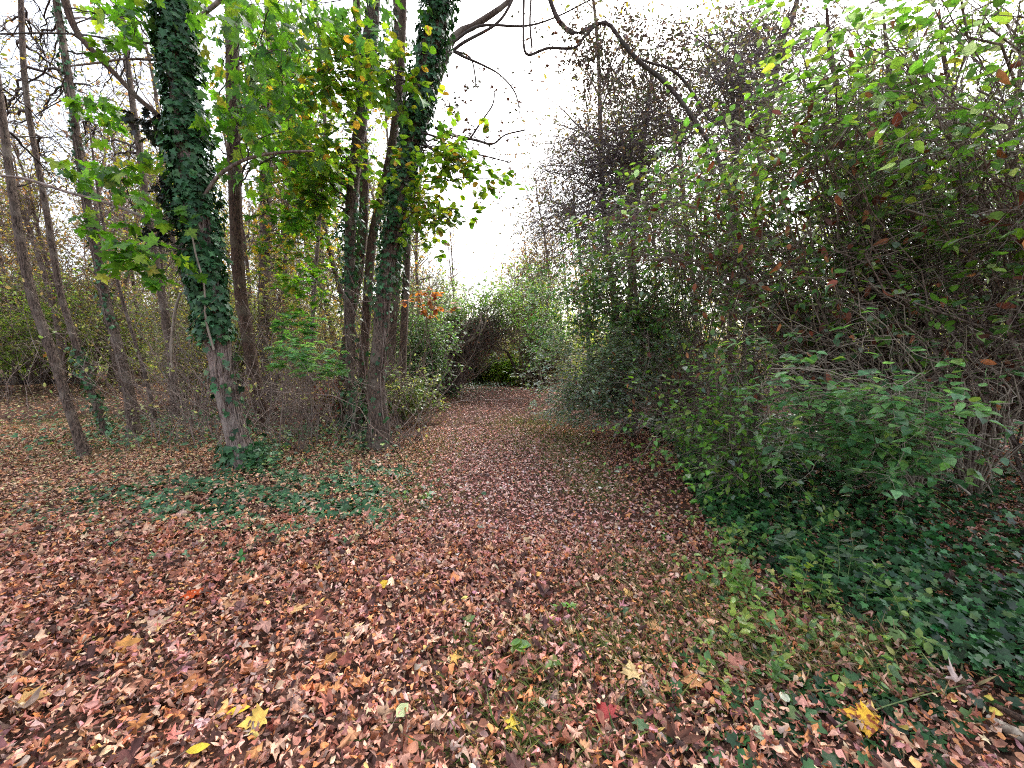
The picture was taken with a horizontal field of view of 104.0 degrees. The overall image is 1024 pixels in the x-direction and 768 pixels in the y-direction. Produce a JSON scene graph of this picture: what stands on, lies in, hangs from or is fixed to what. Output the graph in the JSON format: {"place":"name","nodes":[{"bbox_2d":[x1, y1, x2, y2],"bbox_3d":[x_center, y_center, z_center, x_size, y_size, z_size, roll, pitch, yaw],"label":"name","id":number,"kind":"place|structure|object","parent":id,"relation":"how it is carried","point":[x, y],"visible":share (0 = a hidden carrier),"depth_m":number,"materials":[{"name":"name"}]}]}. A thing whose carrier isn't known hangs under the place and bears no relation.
{"place":"outdoors","nodes":[
{"label":"outdoors","id":0,"kind":"place"},
{"bbox_2d":[0,349,1023,767],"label":"ground","id":1,"kind":"structure","parent":0,"point":[172,721],"depth_m":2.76,"materials":[{"name":"plant"}]},
{"bbox_2d":[0,114,61,384],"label":"thin tree","id":2,"kind":"object","parent":1,"relation":"on","point":[31,376],"visible":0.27,"depth_m":14.52,"materials":[{"name":"brown plant"}]},
{"bbox_2d":[0,124,62,384],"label":"thin tree","id":3,"kind":"object","parent":1,"relation":"on","point":[16,375],"visible":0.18,"depth_m":14.77,"materials":[{"name":"brown plant"}]},
{"bbox_2d":[0,159,95,380],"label":"thin tree","id":4,"kind":"object","parent":1,"relation":"on","point":[54,222],"visible":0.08,"depth_m":17.00,"materials":[{"name":"brown plant"}]},
{"bbox_2d":[0,107,117,389],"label":"thin tree","id":5,"kind":"object","parent":1,"relation":"on","point":[39,231],"visible":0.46,"depth_m":11.63,"materials":[{"name":"brown plant"}]},
{"bbox_2d":[0,259,120,385],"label":"bush","id":6,"kind":"object","parent":1,"relation":"on","point":[48,317],"visible":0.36,"depth_m":12.59,"materials":[{"name":"green plant"}]},
{"bbox_2d":[0,0,121,459],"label":"leaning tree","id":7,"kind":"object","parent":1,"relation":"on","point":[81,445],"visible":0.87,"depth_m":5.47,"materials":[{"name":"grey plant"}]},
{"bbox_2d":[0,0,129,435],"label":"leaning tree","id":8,"kind":"object","parent":1,"relation":"on","point":[91,393],"visible":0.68,"depth_m":6.69,"materials":[{"name":"grey plant"}]},
{"bbox_2d":[0,262,134,376],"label":"bush","id":9,"kind":"object","parent":1,"relation":"on","point":[25,368],"visible":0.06,"depth_m":15.10,"materials":[{"name":"green plant"}]},
{"bbox_2d":[0,75,136,378],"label":"thin tree","id":10,"kind":"object","parent":1,"relation":"on","point":[25,216],"visible":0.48,"depth_m":11.57,"materials":[{"name":"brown plant"}]},
{"bbox_2d":[0,12,140,391],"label":"thin tree","id":11,"kind":"object","parent":1,"relation":"on","point":[95,207],"visible":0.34,"depth_m":11.96,"materials":[{"name":"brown plant"}]},
{"bbox_2d":[1,0,153,437],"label":"leaning tree","id":12,"kind":"object","parent":1,"relation":"on","point":[106,303],"visible":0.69,"depth_m":6.48,"materials":[{"name":"brown plant"}]},
{"bbox_2d":[14,55,153,380],"bbox_3d":[-14.437,-5.345,14.183,4.013,11.122,3.448,1,3,17],"label":"thin tree","id":13,"kind":"object","parent":1,"relation":"on","point":[96,358],"visible":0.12,"depth_m":13.64,"materials":[{"name":"brown plant"}]},
{"bbox_2d":[48,85,157,419],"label":"leaning tree","id":14,"kind":"object","parent":1,"relation":"on","point":[124,307],"visible":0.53,"depth_m":7.85,"materials":[{"name":"brown plant"}]},
{"bbox_2d":[40,92,169,349],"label":"thin tree","id":15,"kind":"object","parent":1,"relation":"on","point":[127,279],"visible":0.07,"depth_m":13.86,"materials":[{"name":"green plant"}]},
{"bbox_2d":[47,270,183,385],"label":"bush","id":16,"kind":"object","parent":1,"relation":"on","point":[129,339],"visible":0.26,"depth_m":13.19,"materials":[{"name":"green plant"}]},
{"bbox_2d":[59,74,187,385],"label":"thin tree","id":17,"kind":"object","parent":1,"relation":"on","point":[133,282],"visible":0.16,"depth_m":13.21,"materials":[{"name":"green plant"}]},
{"bbox_2d":[32,0,243,383],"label":"thin tree","id":18,"kind":"object","parent":1,"relation":"on","point":[156,100],"visible":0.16,"depth_m":9.89,"materials":[{"name":"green plant"}]},
{"bbox_2d":[66,14,215,417],"bbox_3d":[-7.926,-5.067,8.597,3.552,11.617,2.357,0,6,0],"label":"leaning tree","id":19,"kind":"object","parent":1,"relation":"on","point":[165,316],"visible":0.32,"depth_m":8.07,"materials":[{"name":"brown plant"}]},
{"bbox_2d":[84,112,220,399],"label":"thin tree","id":20,"kind":"object","parent":1,"relation":"on","point":[157,205],"visible":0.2,"depth_m":10.46,"materials":[{"name":"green plant"}]},
{"bbox_2d":[0,0,313,472],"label":"ivy tree","id":21,"kind":"object","parent":1,"relation":"on","point":[181,138],"visible":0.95,"depth_m":4.55,"materials":[{"name":"green plant"}]},
{"bbox_2d":[122,292,210,376],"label":"dead branch","id":22,"kind":"object","parent":21,"relation":"hanging from","point":[171,347],"visible":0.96,"depth_m":5.05,"materials":[{"name":"wood"}]},
{"bbox_2d":[168,673,207,708],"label":"fallen leaf","id":23,"kind":"object","parent":1,"relation":"on","point":[190,682],"visible":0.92,"depth_m":1.81,"materials":[{"name":"plant"}]},
{"bbox_2d":[118,272,264,405],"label":"bush","id":24,"kind":"object","parent":1,"relation":"on","point":[187,348],"visible":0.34,"depth_m":9.66,"materials":[{"name":"brown plant"}]},
{"bbox_2d":[174,34,296,343],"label":"thin tree","id":25,"kind":"object","parent":1,"relation":"on","point":[244,239],"visible":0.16,"depth_m":11.87,"materials":[{"name":"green plant"}]},
{"bbox_2d":[140,234,341,396],"bbox_3d":[-7.187,-1.865,10.873,5.075,4.797,3.224,-3,6,-26],"label":"bush","id":26,"kind":"object","parent":1,"relation":"on","point":[242,363],"visible":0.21,"depth_m":10.90,"materials":[{"name":"green plant"}]},
{"bbox_2d":[92,0,432,431],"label":"maple tree","id":27,"kind":"object","parent":1,"relation":"on","point":[234,19],"visible":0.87,"depth_m":5.08,"materials":[{"name":"green plant"}]},
{"bbox_2d":[196,8,371,400],"bbox_3d":[-5.117,-6.462,8.835,3.122,14.431,5.143,-4,7,-38],"label":"maple tree","id":28,"kind":"object","parent":1,"relation":"on","point":[267,243],"visible":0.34,"depth_m":8.72,"materials":[{"name":"green plant"}]},
{"bbox_2d":[219,94,360,356],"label":"thin tree","id":29,"kind":"object","parent":1,"relation":"on","point":[329,317],"visible":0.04,"depth_m":13.51,"materials":[{"name":"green plant"}]},
{"bbox_2d":[233,20,353,400],"bbox_3d":[-5.765,-4.659,10.953,3.259,10.515,3.794,2,4,-19],"label":"thin tree","id":30,"kind":"object","parent":1,"relation":"on","point":[279,296],"visible":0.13,"depth_m":10.56,"materials":[{"name":"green plant"}]},
{"bbox_2d":[268,311,327,439],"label":"maple seedling","id":31,"kind":"object","parent":1,"relation":"on","point":[278,323],"visible":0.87,"depth_m":5.50,"materials":[{"name":"green plant"}]},
{"bbox_2d":[263,336,350,452],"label":"maple seedling","id":32,"kind":"object","parent":1,"relation":"on","point":[302,356],"visible":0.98,"depth_m":5.01,"materials":[{"name":"green plant"}]},
{"bbox_2d":[255,277,359,407],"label":"bush","id":33,"kind":"object","parent":1,"relation":"on","point":[328,339],"visible":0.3,"depth_m":9.77,"materials":[{"name":"green plant"}]},
{"bbox_2d":[205,0,414,368],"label":"thin tree","id":34,"kind":"object","parent":1,"relation":"on","point":[333,122],"visible":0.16,"depth_m":9.82,"materials":[{"name":"green plant"}]},
{"bbox_2d":[243,1,390,425],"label":"young maple","id":35,"kind":"object","parent":1,"relation":"on","point":[290,224],"visible":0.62,"depth_m":6.11,"materials":[{"name":"green plant"}]},
{"bbox_2d":[292,350,358,422],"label":"bush","id":36,"kind":"object","parent":1,"relation":"on","point":[326,402],"visible":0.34,"depth_m":7.32,"materials":[{"name":"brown plant"}]},
{"bbox_2d":[271,0,408,439],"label":"vine clad tree","id":37,"kind":"object","parent":1,"relation":"on","point":[356,151],"visible":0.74,"depth_m":5.62,"materials":[{"name":"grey plant"}]},
{"bbox_2d":[328,0,374,429],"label":"vine clad tree","id":38,"kind":"object","parent":1,"relation":"on","point":[363,231],"visible":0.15,"depth_m":7.03,"materials":[{"name":"brown plant"}]},
{"bbox_2d":[358,0,406,433],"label":"vine clad tree","id":39,"kind":"object","parent":1,"relation":"on","point":[372,239],"visible":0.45,"depth_m":6.42,"materials":[{"name":"brown plant"}]},
{"bbox_2d":[338,115,449,343],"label":"thin tree","id":40,"kind":"object","parent":1,"relation":"on","point":[385,151],"visible":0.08,"depth_m":13.81,"materials":[{"name":"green plant"}]},
{"bbox_2d":[381,0,410,424],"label":"vine clad tree","id":41,"kind":"object","parent":1,"relation":"on","point":[393,323],"visible":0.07,"depth_m":7.63,"materials":[{"name":"grey plant"}]},
{"bbox_2d":[336,36,462,379],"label":"thin tree","id":42,"kind":"object","parent":1,"relation":"on","point":[387,138],"visible":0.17,"depth_m":10.13,"materials":[{"name":"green plant"}]},
{"bbox_2d":[385,363,450,424],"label":"bush","id":43,"kind":"object","parent":1,"relation":"on","point":[417,392],"visible":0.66,"depth_m":7.56,"materials":[{"name":"green plant"}]},
{"bbox_2d":[373,108,474,332],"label":"thin tree","id":44,"kind":"object","parent":1,"relation":"on","point":[416,256],"visible":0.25,"depth_m":13.07,"materials":[{"name":"green plant"}]},
{"bbox_2d":[373,277,475,404],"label":"bush","id":45,"kind":"object","parent":1,"relation":"on","point":[434,349],"visible":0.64,"depth_m":10.04,"materials":[{"name":"green plant"}]},
{"bbox_2d":[394,282,461,406],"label":"sapling","id":46,"kind":"object","parent":1,"relation":"on","point":[429,304],"visible":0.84,"depth_m":6.77,"materials":[{"name":"brown plant"}]},
{"bbox_2d":[343,0,536,451],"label":"vine clad tree","id":47,"kind":"object","parent":1,"relation":"on","point":[404,181],"visible":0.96,"depth_m":5.30,"materials":[{"name":"green plant"}]},
{"bbox_2d":[399,259,499,364],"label":"tree","id":48,"kind":"object","parent":1,"relation":"on","point":[445,290],"visible":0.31,"depth_m":14.15,"materials":[{"name":"green plant"}]},
{"bbox_2d":[431,220,470,328],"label":"thin tree","id":49,"kind":"object","parent":1,"relation":"on","point":[449,261],"visible":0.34,"depth_m":19.38,"materials":[{"name":"green plant"}]},
{"bbox_2d":[438,205,482,319],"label":"thin tree","id":50,"kind":"object","parent":1,"relation":"on","point":[453,241],"visible":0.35,"depth_m":21.41,"materials":[{"name":"green plant"}]},
{"bbox_2d":[1,259,949,381],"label":"undergrowth","id":51,"kind":"object","parent":1,"relation":"on","point":[24,370],"visible":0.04,"depth_m":19.00,"materials":[{"name":"green plant"}]},
{"bbox_2d":[408,262,557,394],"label":"vine arch","id":52,"kind":"structure","parent":1,"relation":"on","point":[491,331],"depth_m":12.21,"materials":[{"name":"green plant"}]},
{"bbox_2d":[466,345,508,384],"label":"bush","id":53,"kind":"object","parent":1,"relation":"on","point":[478,378],"visible":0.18,"depth_m":16.65,"materials":[{"name":"green plant"}]},
{"bbox_2d":[396,0,589,421],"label":"overhanging tree","id":54,"kind":"object","parent":1,"relation":"on","point":[460,32],"visible":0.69,"depth_m":7.13,"materials":[{"name":"brown plant"}]},
{"bbox_2d":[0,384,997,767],"bbox_3d":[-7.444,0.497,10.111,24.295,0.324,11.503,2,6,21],"label":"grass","id":55,"kind":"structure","parent":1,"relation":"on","point":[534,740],"depth_m":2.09,"materials":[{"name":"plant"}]},
{"bbox_2d":[482,344,527,386],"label":"bush","id":56,"kind":"object","parent":1,"relation":"on","point":[505,377],"visible":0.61,"depth_m":16.59,"materials":[{"name":"green plant"}]},
{"bbox_2d":[0,256,1020,461],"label":"undergrowth","id":57,"kind":"object","parent":1,"relation":"on","point":[271,411],"depth_m":6.28,"materials":[{"name":"plant"}]},
{"bbox_2d":[0,381,1023,767],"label":"ground ivy","id":58,"kind":"object","parent":1,"relation":"on","point":[996,639],"visible":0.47,"depth_m":3.01,"materials":[{"name":"green plant"}]},
{"bbox_2d":[471,249,576,386],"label":"tree","id":59,"kind":"object","parent":1,"relation":"on","point":[531,341],"visible":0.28,"depth_m":14.93,"materials":[{"name":"green plant"}]},
{"bbox_2d":[478,219,578,374],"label":"tree","id":60,"kind":"object","parent":1,"relation":"on","point":[503,274],"visible":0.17,"depth_m":18.02,"materials":[{"name":"green plant"}]},
{"bbox_2d":[456,35,607,393],"bbox_3d":[0.595,-3.838,10.774,4.574,8.678,4.294,0,6,0],"label":"twiggy tree","id":61,"kind":"object","parent":1,"relation":"on","point":[529,220],"visible":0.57,"depth_m":10.57,"materials":[{"name":"brown plant"}]},
{"bbox_2d":[507,128,576,381],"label":"thin tree","id":62,"kind":"object","parent":1,"relation":"on","point":[544,238],"visible":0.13,"depth_m":18.24,"materials":[{"name":"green plant"}]},
{"bbox_2d":[505,258,581,390],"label":"sapling","id":63,"kind":"object","parent":1,"relation":"on","point":[543,328],"visible":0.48,"depth_m":11.96,"materials":[{"name":"green plant"}]},
{"bbox_2d":[508,313,585,387],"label":"bush","id":64,"kind":"object","parent":1,"relation":"on","point":[548,372],"visible":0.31,"depth_m":15.51,"materials":[{"name":"green plant"}]},
{"bbox_2d":[503,314,699,439],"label":"shrub","id":65,"kind":"object","parent":1,"relation":"on","point":[604,398],"visible":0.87,"depth_m":6.25,"materials":[{"name":"green plant"}]},
{"bbox_2d":[514,0,702,400],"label":"thin tree","id":66,"kind":"object","parent":1,"relation":"on","point":[594,7],"visible":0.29,"depth_m":9.35,"materials":[{"name":"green plant"}]},
{"bbox_2d":[568,76,693,395],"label":"thin tree","id":67,"kind":"object","parent":1,"relation":"on","point":[645,214],"visible":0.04,"depth_m":10.87,"materials":[{"name":"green plant"}]},
{"bbox_2d":[477,0,787,393],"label":"twiggy tree","id":68,"kind":"object","parent":1,"relation":"on","point":[601,157],"visible":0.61,"depth_m":8.14,"materials":[{"name":"brown plant"}]},
{"bbox_2d":[504,215,762,423],"bbox_3d":[1.730,-1.085,6.725,3.877,4.068,3.656,0,6,0],"label":"shrub","id":69,"kind":"object","parent":1,"relation":"on","point":[643,318],"visible":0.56,"depth_m":6.74,"materials":[{"name":"green plant"}]},
{"bbox_2d":[522,0,756,437],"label":"tree","id":70,"kind":"object","parent":1,"relation":"on","point":[598,44],"visible":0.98,"depth_m":5.90,"materials":[{"name":"brown plant"}]},
{"bbox_2d":[277,396,1023,711],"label":"weeds","id":71,"kind":"object","parent":1,"relation":"on","point":[841,686],"visible":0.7,"depth_m":2.06,"materials":[{"name":"green plant"}]},
{"bbox_2d":[472,0,829,373],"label":"twiggy tree","id":72,"kind":"object","parent":1,"relation":"on","point":[637,142],"visible":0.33,"depth_m":8.83,"materials":[{"name":"brown plant"}]},
{"bbox_2d":[534,97,767,414],"bbox_3d":[2.466,-1.500,6.509,4.274,4.982,4.163,0,6,0],"label":"shrub","id":73,"kind":"object","parent":1,"relation":"on","point":[683,284],"visible":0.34,"depth_m":6.46,"materials":[{"name":"green plant"}]},
{"bbox_2d":[585,277,807,446],"bbox_3d":[2.505,-0.160,5.512,3.267,2.438,2.908,0,6,0],"label":"shrub","id":74,"kind":"object","parent":1,"relation":"on","point":[687,356],"visible":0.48,"depth_m":5.76,"materials":[{"name":"green plant"}]},
{"bbox_2d":[581,306,824,515],"bbox_3d":[1.951,0.218,4.311,2.392,2.190,2.368,5,8,42],"label":"shrub","id":75,"kind":"object","parent":1,"relation":"on","point":[721,460],"visible":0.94,"depth_m":4.07,"materials":[{"name":"green plant"}]},
{"bbox_2d":[684,521,756,588],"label":"seedling","id":76,"kind":"object","parent":1,"relation":"on","point":[744,561],"visible":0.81,"depth_m":2.53,"materials":[{"name":"green plant"}]},
{"bbox_2d":[704,530,736,568],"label":"seedling","id":77,"kind":"object","parent":1,"relation":"on","point":[722,551],"visible":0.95,"depth_m":2.80,"materials":[{"name":"green plant"}]},
{"bbox_2d":[661,68,824,396],"bbox_3d":[4.884,-3.625,8.291,5.245,8.819,3.272,-4,7,-32],"label":"understory tree","id":78,"kind":"object","parent":1,"relation":"on","point":[727,200],"visible":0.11,"depth_m":8.17,"materials":[{"name":"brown plant"}]},
{"bbox_2d":[719,595,766,644],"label":"seedling","id":79,"kind":"object","parent":1,"relation":"on","point":[746,615],"visible":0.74,"depth_m":2.08,"materials":[{"name":"green plant"}]},
{"bbox_2d":[565,0,925,405],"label":"twiggy tree","id":80,"kind":"object","parent":1,"relation":"on","point":[735,50],"visible":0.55,"depth_m":6.99,"materials":[{"name":"brown plant"}]},
{"bbox_2d":[661,0,830,412],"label":"thin tree","id":81,"kind":"object","parent":1,"relation":"on","point":[735,39],"visible":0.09,"depth_m":8.66,"materials":[{"name":"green plant"}]},
{"bbox_2d":[706,555,787,606],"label":"seedling","id":82,"kind":"object","parent":1,"relation":"on","point":[734,572],"visible":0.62,"depth_m":2.40,"materials":[{"name":"green plant"}]},
{"bbox_2d":[764,637,794,689],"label":"seedling","id":83,"kind":"object","parent":1,"relation":"on","point":[778,662],"visible":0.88,"depth_m":1.83,"materials":[{"name":"green plant"}]},
{"bbox_2d":[722,506,847,544],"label":"seedling","id":84,"kind":"object","parent":1,"relation":"on","point":[729,530],"visible":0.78,"depth_m":2.96,"materials":[{"name":"green plant"}]},
{"bbox_2d":[581,53,990,462],"bbox_3d":[2.904,-0.879,4.675,3.293,3.992,3.406,-3,7,-32],"label":"shrub","id":85,"kind":"object","parent":1,"relation":"on","point":[754,227],"visible":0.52,"depth_m":4.25,"materials":[{"name":"green plant"}]},
{"bbox_2d":[549,0,1023,483],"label":"shrub","id":86,"kind":"object","parent":1,"relation":"on","point":[854,164],"visible":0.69,"depth_m":3.82,"materials":[{"name":"green plant"}]},
{"bbox_2d":[783,550,834,614],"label":"seedling","id":87,"kind":"object","parent":1,"relation":"on","point":[798,576],"visible":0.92,"depth_m":2.38,"materials":[{"name":"green plant"}]},
{"bbox_2d":[766,522,870,588],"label":"seedling","id":88,"kind":"object","parent":1,"relation":"on","point":[780,539],"visible":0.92,"depth_m":2.58,"materials":[{"name":"green plant"}]},
{"bbox_2d":[644,0,1023,449],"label":"shrub","id":89,"kind":"object","parent":1,"relation":"on","point":[737,58],"visible":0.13,"depth_m":4.54,"materials":[{"name":"green plant"}]},
{"bbox_2d":[730,255,970,449],"bbox_3d":[4.258,-0.333,5.125,3.095,2.864,2.056,0,6,0],"label":"shrub","id":90,"kind":"object","parent":1,"relation":"on","point":[805,419],"visible":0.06,"depth_m":5.44,"materials":[{"name":"green plant"}]},
{"bbox_2d":[678,0,1023,487],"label":"shrub","id":91,"kind":"object","parent":1,"relation":"on","point":[972,49],"visible":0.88,"depth_m":3.03,"materials":[{"name":"green plant"}]},
{"bbox_2d":[687,230,1023,498],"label":"shrub","id":92,"kind":"object","parent":1,"relation":"on","point":[995,440],"visible":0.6,"depth_m":3.60,"materials":[{"name":"green plant"}]},
{"bbox_2d":[718,307,1023,524],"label":"shrub","id":93,"kind":"object","parent":1,"relation":"on","point":[874,437],"visible":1,"depth_m":2.91,"materials":[{"name":"green plant"}]},
{"bbox_2d":[728,8,1021,466],"bbox_3d":[3.599,-1.268,4.027,3.152,4.932,2.063,0,6,0],"label":"understory tree","id":94,"kind":"object","parent":1,"relation":"on","point":[820,164],"visible":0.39,"depth_m":3.81,"materials":[{"name":"green plant"}]},
{"bbox_2d":[769,1,1023,494],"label":"understory tree","id":95,"kind":"object","parent":1,"relation":"on","point":[914,223],"visible":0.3,"depth_m":3.61,"materials":[{"name":"green plant"}]},
{"bbox_2d":[775,114,1023,491],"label":"shrub","id":96,"kind":"object","parent":1,"relation":"on","point":[1013,405],"visible":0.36,"depth_m":3.63,"materials":[{"name":"brown plant"}]},
{"bbox_2d":[856,563,947,659],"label":"seedling","id":97,"kind":"object","parent":1,"relation":"on","point":[926,646],"visible":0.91,"depth_m":2.16,"materials":[{"name":"green plant"}]},
{"bbox_2d":[825,10,1017,470],"bbox_3d":[4.587,-1.338,4.262,3.425,5.125,1.896,-2,6,-16],"label":"understory tree","id":98,"kind":"object","parent":1,"relation":"on","point":[960,161],"visible":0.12,"depth_m":3.94,"materials":[{"name":"green plant"}]},
{"bbox_2d":[891,0,1023,391],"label":"thin tree","id":99,"kind":"object","parent":1,"relation":"on","point":[1015,56],"visible":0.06,"depth_m":9.61,"materials":[{"name":"green plant"}]},
{"bbox_2d":[926,169,1021,445],"bbox_3d":[6.012,-0.728,4.726,4.509,3.813,1.912,-2,6,-17],"label":"shrub","id":100,"kind":"object","parent":1,"relation":"on","point":[1007,345],"visible":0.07,"depth_m":4.75,"materials":[{"name":"green plant"}]},
{"bbox_2d":[984,695,1023,742],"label":"rotten stick","id":101,"kind":"object","parent":1,"relation":"on","point":[1007,729],"visible":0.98,"depth_m":1.60,"materials":[{"name":"wood"}]},
{"bbox_2d":[0,0,1023,360],"label":"sky","id":102,"kind":"structure","parent":0,"point":[504,44],"materials":[{"name":"white"}]},
{"bbox_2d":[154,382,925,767],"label":"path","id":103,"kind":"structure","parent":0,"point":[336,722],"depth_m":2.08,"materials":[{"name":"plant"}]},
{"bbox_2d":[236,703,277,732],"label":"fallen leaf","id":104,"kind":"object","parent":103,"relation":"on","point":[259,713],"visible":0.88,"depth_m":1.63,"materials":[{"name":"plant"}]},
{"bbox_2d":[837,700,884,738],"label":"fallen leaf","id":105,"kind":"object","parent":103,"relation":"on","point":[865,714],"visible":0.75,"depth_m":1.64,"materials":[{"name":"plant"}]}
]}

